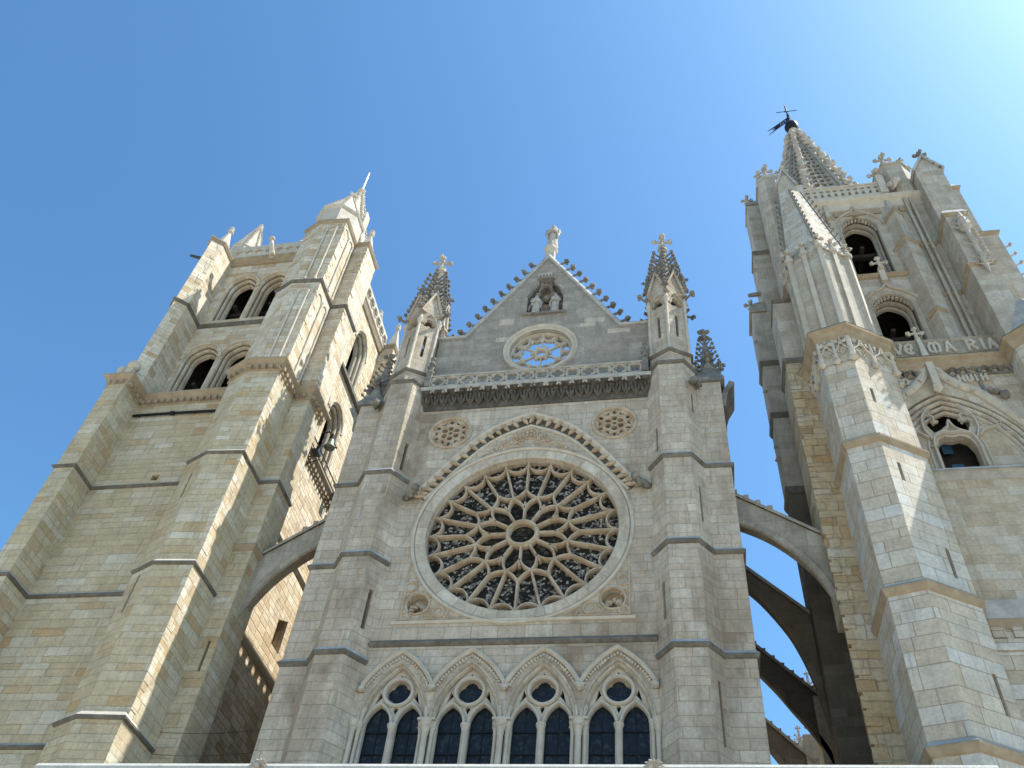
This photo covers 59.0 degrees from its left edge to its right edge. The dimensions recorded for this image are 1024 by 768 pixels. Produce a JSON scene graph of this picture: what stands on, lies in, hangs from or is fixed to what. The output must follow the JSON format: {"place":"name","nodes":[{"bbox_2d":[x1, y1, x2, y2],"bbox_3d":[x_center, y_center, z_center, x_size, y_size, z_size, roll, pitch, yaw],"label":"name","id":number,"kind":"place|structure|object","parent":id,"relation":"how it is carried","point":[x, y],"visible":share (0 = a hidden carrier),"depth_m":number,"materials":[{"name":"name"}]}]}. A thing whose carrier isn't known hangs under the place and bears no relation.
{"place":"outdoors","nodes":[
{"label":"outdoors","id":0,"kind":"place"},
{"bbox_2d":[0,0,1023,764],"label":"sky","id":1,"kind":"structure","parent":0,"point":[134,134],"materials":[{"name":"blue"}]},
{"label":"plaza","id":2,"kind":"structure","parent":0,"visible":0},
{"bbox_2d":[0,188,400,767],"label":"bell tower","id":3,"kind":"structure","parent":2,"relation":"on","point":[183,488],"depth_m":39.91,"materials":[{"name":"stone"}]},
{"bbox_2d":[151,752,252,755],"bbox_3d":[-10.417,12.512,30.562,4.004,0.117,0.016,-6,-50,11],"label":"wire","id":4,"kind":"object","parent":3,"relation":"attached to","point":[209,755],"visible":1,"depth_m":30.45,"materials":[{"name":"paint"}]},
{"bbox_2d":[161,730,257,733],"bbox_3d":[-10.349,11.988,31.163,4.004,0.117,0.016,-6,-50,11],"label":"wire","id":5,"kind":"object","parent":3,"relation":"attached to","point":[206,733],"visible":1,"depth_m":31.18,"materials":[{"name":"paint"}]},
{"bbox_2d":[237,515,326,618],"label":"flying buttress","id":6,"kind":"structure","parent":3,"relation":"attached to","point":[279,562],"depth_m":37.85,"materials":[{"name":"grey stone"}]},
{"bbox_2d":[305,446,320,464],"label":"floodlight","id":7,"kind":"object","parent":3,"relation":"attached to","point":[315,452],"visible":0.81,"depth_m":47.24,"materials":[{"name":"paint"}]},
{"bbox_2d":[322,431,336,450],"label":"bell","id":8,"kind":"object","parent":3,"relation":"hanging from","point":[329,445],"visible":0.98,"depth_m":49.95,"materials":[{"name":"grey metal"}]},
{"bbox_2d":[325,489,333,507],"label":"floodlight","id":9,"kind":"object","parent":3,"relation":"attached to","point":[331,498],"visible":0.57,"depth_m":49.52,"materials":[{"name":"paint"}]},
{"bbox_2d":[250,233,770,764],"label":"cathedral front","id":10,"kind":"structure","parent":2,"relation":"on","point":[520,561],"depth_m":34.42,"materials":[{"name":"grey stone"}]},
{"bbox_2d":[353,648,431,763],"bbox_3d":[-4.066,11.482,30.019,2.773,5.914,0.782,-4,-50,10],"label":"window","id":11,"kind":"structure","parent":10,"relation":"in","point":[389,712],"depth_m":30.75,"materials":[{"name":"beige stone"}]},
{"bbox_2d":[424,647,504,763],"bbox_3d":[-1.559,11.304,29.581,2.761,5.914,0.775,-4,-50,10],"label":"window","id":12,"kind":"structure","parent":10,"relation":"in","point":[464,708],"depth_m":30.31,"materials":[{"name":"beige stone"}]},
{"bbox_2d":[410,447,634,624],"bbox_3d":[0.385,5.815,35.683,8.900,8.900,0.640,-4,-50,10],"label":"rose window","id":13,"kind":"structure","parent":10,"relation":"in","point":[528,537],"depth_m":35.64,"materials":[{"name":"stone"}]},
{"bbox_2d":[528,295,542,311],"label":"statue","id":14,"kind":"object","parent":10,"relation":"in","point":[536,304],"visible":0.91,"depth_m":47.43,"materials":[{"name":"stone"}]},
{"bbox_2d":[501,646,578,763],"bbox_3d":[0.902,11.128,29.148,2.775,5.914,0.775,-4,-50,10],"label":"window","id":15,"kind":"structure","parent":10,"relation":"in","point":[540,705],"depth_m":29.87,"materials":[{"name":"beige stone"}]},
{"bbox_2d":[545,225,560,247],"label":"statue","id":16,"kind":"object","parent":10,"relation":"on","point":[552,233],"visible":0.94,"depth_m":52.53,"materials":[{"name":"stone"}]},
{"bbox_2d":[549,294,560,310],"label":"statue","id":17,"kind":"object","parent":10,"relation":"in","point":[555,299],"visible":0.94,"depth_m":47.20,"materials":[{"name":"stone"}]},
{"bbox_2d":[578,644,659,763],"bbox_3d":[3.371,10.950,28.713,2.733,5.914,0.778,-4,-50,10],"label":"window","id":18,"kind":"structure","parent":10,"relation":"in","point":[618,704],"depth_m":29.42,"materials":[{"name":"beige stone"}]},
{"bbox_2d":[735,489,838,607],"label":"flying buttress","id":19,"kind":"structure","parent":10,"relation":"attached to","point":[801,543],"depth_m":34.45,"materials":[{"name":"grey stone"}]},
{"bbox_2d":[34,758,998,767],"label":"portal porch","id":20,"kind":"object","parent":2,"relation":"on","point":[261,763],"visible":1,"depth_m":23.28,"materials":[{"name":"beige stone"}]},
{"bbox_2d":[793,725,802,747],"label":"buttress pier","id":21,"kind":"structure","parent":2,"relation":"on","point":[799,739],"depth_m":49.25,"materials":[{"name":"grey stone"}]},
{"bbox_2d":[802,671,819,764],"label":"buttress pier","id":22,"kind":"structure","parent":2,"relation":"on","point":[809,743],"depth_m":42.87,"materials":[{"name":"grey stone"}]},
{"bbox_2d":[813,696,834,764],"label":"buttress pier","id":23,"kind":"structure","parent":2,"relation":"on","point":[824,757],"depth_m":37.51,"materials":[{"name":"grey stone"}]},
{"bbox_2d":[740,127,1023,767],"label":"bell tower","id":24,"kind":"structure","parent":2,"relation":"on","point":[900,463],"depth_m":36.10,"materials":[{"name":"stone"}]},
{"bbox_2d":[768,104,797,134],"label":"weather vane","id":25,"kind":"object","parent":24,"relation":"on","point":[788,122],"visible":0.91,"depth_m":67.27,"materials":[{"name":"black metal"}]},
{"bbox_2d":[940,444,964,467],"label":"window panes","id":26,"kind":"structure","parent":24,"relation":"in","point":[946,449],"depth_m":36.96,"materials":[{"name":"blue glass"}]},
{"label":"nave","id":27,"kind":"object","parent":2,"relation":"on","visible":0},
{"bbox_2d":[746,566,834,745],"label":"flying buttress","id":28,"kind":"structure","parent":27,"relation":"attached to","point":[789,615],"depth_m":35.85,"materials":[{"name":"stone"}]},
{"bbox_2d":[765,718,820,764],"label":"flying buttress","id":29,"kind":"structure","parent":27,"relation":"attached to","point":[784,749],"depth_m":42.93,"materials":[{"name":"stone"}]},
{"bbox_2d":[755,641,834,764],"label":"flying buttress","id":30,"kind":"structure","parent":27,"relation":"attached to","point":[792,691],"depth_m":39.07,"materials":[{"name":"stone"}]}
]}

